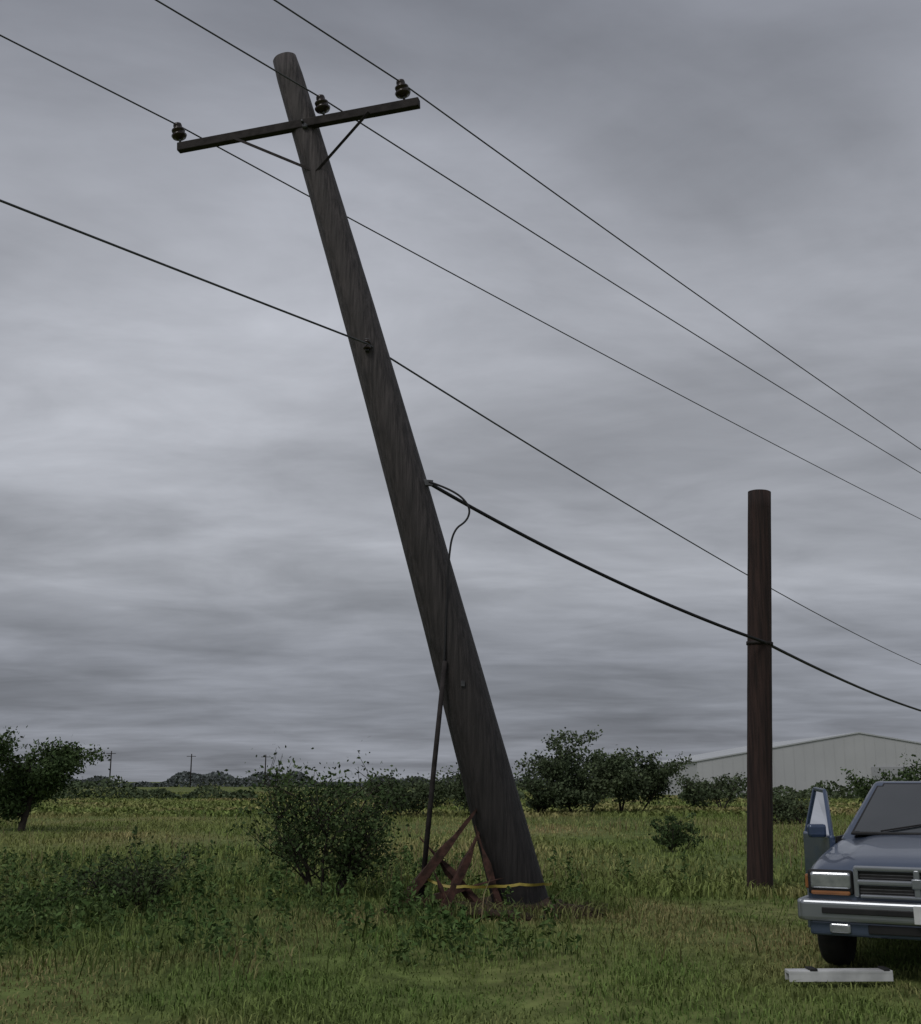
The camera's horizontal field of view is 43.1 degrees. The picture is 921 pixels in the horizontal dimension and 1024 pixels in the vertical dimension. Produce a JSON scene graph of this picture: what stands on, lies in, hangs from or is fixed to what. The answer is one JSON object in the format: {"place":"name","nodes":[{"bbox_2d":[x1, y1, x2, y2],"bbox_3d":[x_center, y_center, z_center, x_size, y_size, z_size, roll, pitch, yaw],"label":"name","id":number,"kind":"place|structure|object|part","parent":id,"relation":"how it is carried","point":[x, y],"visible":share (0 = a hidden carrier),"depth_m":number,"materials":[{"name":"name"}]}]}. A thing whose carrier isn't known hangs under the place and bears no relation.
{"place":"outdoors","nodes":[
{"label":"outdoors","id":0,"kind":"place"},
{"bbox_2d":[0,782,920,1023],"bbox_3d":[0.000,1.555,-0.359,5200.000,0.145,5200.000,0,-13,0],"label":"ground","id":1,"kind":"structure","parent":0,"point":[528,1005],"depth_m":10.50,"materials":[{"name":"green plant"}]},
{"bbox_2d":[0,876,103,922],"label":"shrub","id":2,"kind":"object","parent":1,"relation":"on","point":[14,900],"visible":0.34,"depth_m":13.85,"materials":[{"name":"green plant"}]},
{"bbox_2d":[0,725,110,830],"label":"oak tree","id":3,"kind":"object","parent":1,"relation":"on","point":[29,788],"visible":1,"depth_m":38.19,"materials":[{"name":"green plant"}]},
{"bbox_2d":[106,751,115,787],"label":"distant utility pole","id":4,"kind":"object","parent":1,"relation":"on","point":[111,753],"visible":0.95,"depth_m":293.29,"materials":[{"name":"grey wood"}]},
{"bbox_2d":[32,825,220,916],"bbox_3d":[-4.107,4.517,14.602,1.887,1.161,2.097,-7,-15,26],"label":"shrub","id":5,"kind":"object","parent":1,"relation":"on","point":[118,883],"visible":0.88,"depth_m":14.50,"materials":[{"name":"green plant"}]},
{"bbox_2d":[187,754,195,787],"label":"distant utility pole","id":6,"kind":"object","parent":1,"relation":"on","point":[191,756],"visible":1,"depth_m":302.69,"materials":[{"name":"grey wood"}]},
{"bbox_2d":[264,755,265,784],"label":"distant utility pole","id":7,"kind":"object","parent":1,"relation":"on","point":[265,769],"visible":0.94,"depth_m":310.37,"materials":[{"name":"grey wood"}]},
{"bbox_2d":[2,770,578,786],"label":"distant tree line","id":8,"kind":"object","parent":1,"relation":"on","point":[214,778],"visible":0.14,"depth_m":328.26,"materials":[{"name":"green plant"}]},
{"bbox_2d":[211,736,425,897],"bbox_3d":[-1.947,4.285,16.581,2.880,2.420,3.251,0,-13,0],"label":"shrub","id":9,"kind":"object","parent":1,"relation":"on","point":[351,855],"visible":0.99,"depth_m":16.32,"materials":[{"name":"green plant"}]},
{"bbox_2d":[171,52,547,904],"bbox_3d":[-1.546,-0.728,15.757,5.494,12.392,1.070,0,-13,0],"label":"leaning utility pole","id":10,"kind":"object","parent":1,"relation":"on","point":[491,794],"visible":0.97,"depth_m":15.51,"materials":[{"name":"brown wood"}]},
{"bbox_2d":[419,661,446,905],"bbox_3d":[-0.352,3.423,14.604,0.364,3.106,0.068,0,-13,0],"label":"conduit pipe","id":11,"kind":"object","parent":10,"relation":"attached to","point":[433,777],"visible":0.79,"depth_m":14.62,"materials":[{"name":"grey metal"}]},
{"bbox_2d":[429,481,469,660],"bbox_3d":[-0.151,0.791,15.236,0.565,2.514,0.093,-2,-13,9],"label":"hanging ground cable","id":12,"kind":"object","parent":10,"relation":"attached to","point":[450,546],"visible":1,"depth_m":15.24,"materials":[{"name":"black rubber"}]},
{"bbox_2d":[0,34,919,518],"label":"power line","id":13,"kind":"object","parent":10,"relation":"attached to","point":[394,242],"visible":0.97,"depth_m":20.80,"materials":[{"name":"metal"}]},
{"bbox_2d":[0,199,920,664],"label":"power line","id":14,"kind":"object","parent":10,"relation":"attached to","point":[372,347],"visible":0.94,"depth_m":15.49,"materials":[{"name":"metal"}]},
{"bbox_2d":[155,0,920,472],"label":"power line","id":15,"kind":"object","parent":10,"relation":"attached to","point":[491,206],"visible":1,"depth_m":19.53,"materials":[{"name":"metal"}]},
{"bbox_2d":[274,0,920,449],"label":"power line","id":16,"kind":"object","parent":10,"relation":"attached to","point":[560,196],"visible":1,"depth_m":19.14,"materials":[{"name":"metal"}]},
{"bbox_2d":[431,484,920,711],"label":"service cable","id":17,"kind":"object","parent":10,"relation":"attached to","point":[457,499],"visible":1,"depth_m":17.15,"materials":[{"name":"black rubber"}]},
{"bbox_2d":[0,840,774,966],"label":"weeds","id":18,"kind":"object","parent":1,"relation":"on","point":[21,921],"visible":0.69,"depth_m":13.00,"materials":[{"name":"green plant"}]},
{"bbox_2d":[361,765,451,816],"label":"shrub","id":19,"kind":"object","parent":1,"relation":"on","point":[421,800],"visible":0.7,"depth_m":53.23,"materials":[{"name":"green plant"}]},
{"bbox_2d":[380,808,515,915],"bbox_3d":[-0.130,4.285,14.290,1.709,1.401,0.656,0,-13,0],"label":"broken timber","id":20,"kind":"object","parent":1,"relation":"on","point":[454,876],"visible":0.73,"depth_m":14.24,"materials":[{"name":"brown wood"}]},
{"bbox_2d":[427,878,551,888],"bbox_3d":[0.369,4.523,14.275,1.626,0.144,0.324,2,-13,-9],"label":"caution tape","id":21,"kind":"object","parent":20,"relation":"attached to","point":[493,886],"visible":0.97,"depth_m":14.16,"materials":[{"name":"yellow plastic"}]},
{"bbox_2d":[50,775,866,799],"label":"hedgerow","id":22,"kind":"object","parent":1,"relation":"on","point":[138,793],"visible":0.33,"depth_m":103.78,"materials":[{"name":"green plant"}]},
{"bbox_2d":[422,762,534,811],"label":"shrub","id":23,"kind":"object","parent":1,"relation":"on","point":[458,793],"visible":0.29,"depth_m":53.67,"materials":[{"name":"green plant"}]},
{"bbox_2d":[416,896,623,921],"bbox_3d":[0.704,4.977,14.353,2.936,0.467,1.920,0,-13,0],"label":"soil mound","id":24,"kind":"object","parent":1,"relation":"on","point":[544,901],"visible":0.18,"depth_m":13.91,"materials":[{"name":"brown soil"}]},
{"bbox_2d":[513,768,580,812],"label":"shrub","id":25,"kind":"object","parent":1,"relation":"on","point":[542,800],"visible":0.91,"depth_m":56.86,"materials":[{"name":"green plant"}]},
{"bbox_2d":[512,725,647,813],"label":"elm tree","id":26,"kind":"object","parent":1,"relation":"on","point":[564,762],"visible":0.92,"depth_m":57.42,"materials":[{"name":"green plant"}]},
{"bbox_2d":[575,746,694,811],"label":"elm tree","id":27,"kind":"object","parent":1,"relation":"on","point":[651,785],"visible":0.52,"depth_m":59.80,"materials":[{"name":"green plant"}]},
{"bbox_2d":[648,812,707,851],"bbox_3d":[4.887,7.415,26.927,1.418,0.951,1.353,-7,-15,27],"label":"shrub","id":28,"kind":"object","parent":1,"relation":"on","point":[674,837],"visible":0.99,"depth_m":26.97,"materials":[{"name":"green plant"}]},
{"bbox_2d":[671,772,746,808],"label":"shrub","id":29,"kind":"object","parent":1,"relation":"on","point":[702,792],"visible":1,"depth_m":67.58,"materials":[{"name":"green plant"}]},
{"bbox_2d":[746,489,772,889],"bbox_3d":[4.673,2.785,18.241,0.738,6.401,0.414,0,-13,0],"label":"utility pole stub","id":30,"kind":"object","parent":1,"relation":"on","point":[759,761],"visible":0.94,"depth_m":18.08,"materials":[{"name":"brown wood"}]},
{"bbox_2d":[635,732,920,797],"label":"warehouse","id":31,"kind":"structure","parent":1,"relation":"on","point":[801,764],"depth_m":117.42,"materials":[{"name":"metal"}]},
{"bbox_2d":[871,767,910,780],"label":"roller door","id":32,"kind":"structure","parent":31,"relation":"in","point":[875,771],"depth_m":117.06,"materials":[{"name":"grey metal"}]},
{"bbox_2d":[740,790,830,823],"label":"shrub","id":33,"kind":"object","parent":1,"relation":"on","point":[793,808],"visible":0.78,"depth_m":44.10,"materials":[{"name":"green plant"}]},
{"bbox_2d":[785,966,893,981],"bbox_3d":[3.050,3.726,9.403,0.840,0.100,0.135,0,-13,-2],"label":"white board","id":34,"kind":"object","parent":1,"relation":"on","point":[814,974],"visible":1,"depth_m":9.34,"materials":[{"name":"wood"}]},
{"bbox_2d":[797,781,920,964],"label":"pickup truck","id":35,"kind":"object","parent":1,"relation":"on","point":[863,876],"visible":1,"depth_m":9.85,"materials":[{"name":"paint"}]},
{"bbox_3d":[3.634,3.378,11.964,0.331,1.080,1.060,0,-13,2],"label":"open door","id":36,"kind":"part","parent":35,"relation":"part of","materials":[{"name":"blue paint"}]},
{"bbox_2d":[837,763,919,805],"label":"shrub","id":37,"kind":"object","parent":1,"relation":"on","point":[861,785],"visible":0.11,"depth_m":47.99,"materials":[{"name":"green plant"}]},
{"bbox_2d":[892,753,920,780],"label":"shrub","id":38,"kind":"object","parent":1,"relation":"on","point":[911,769],"visible":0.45,"depth_m":48.55,"materials":[{"name":"green plant"}]},
{"bbox_2d":[0,0,920,781],"label":"sky","id":39,"kind":"structure","parent":0,"point":[202,556],"materials":[{"name":"grey"}]}
]}

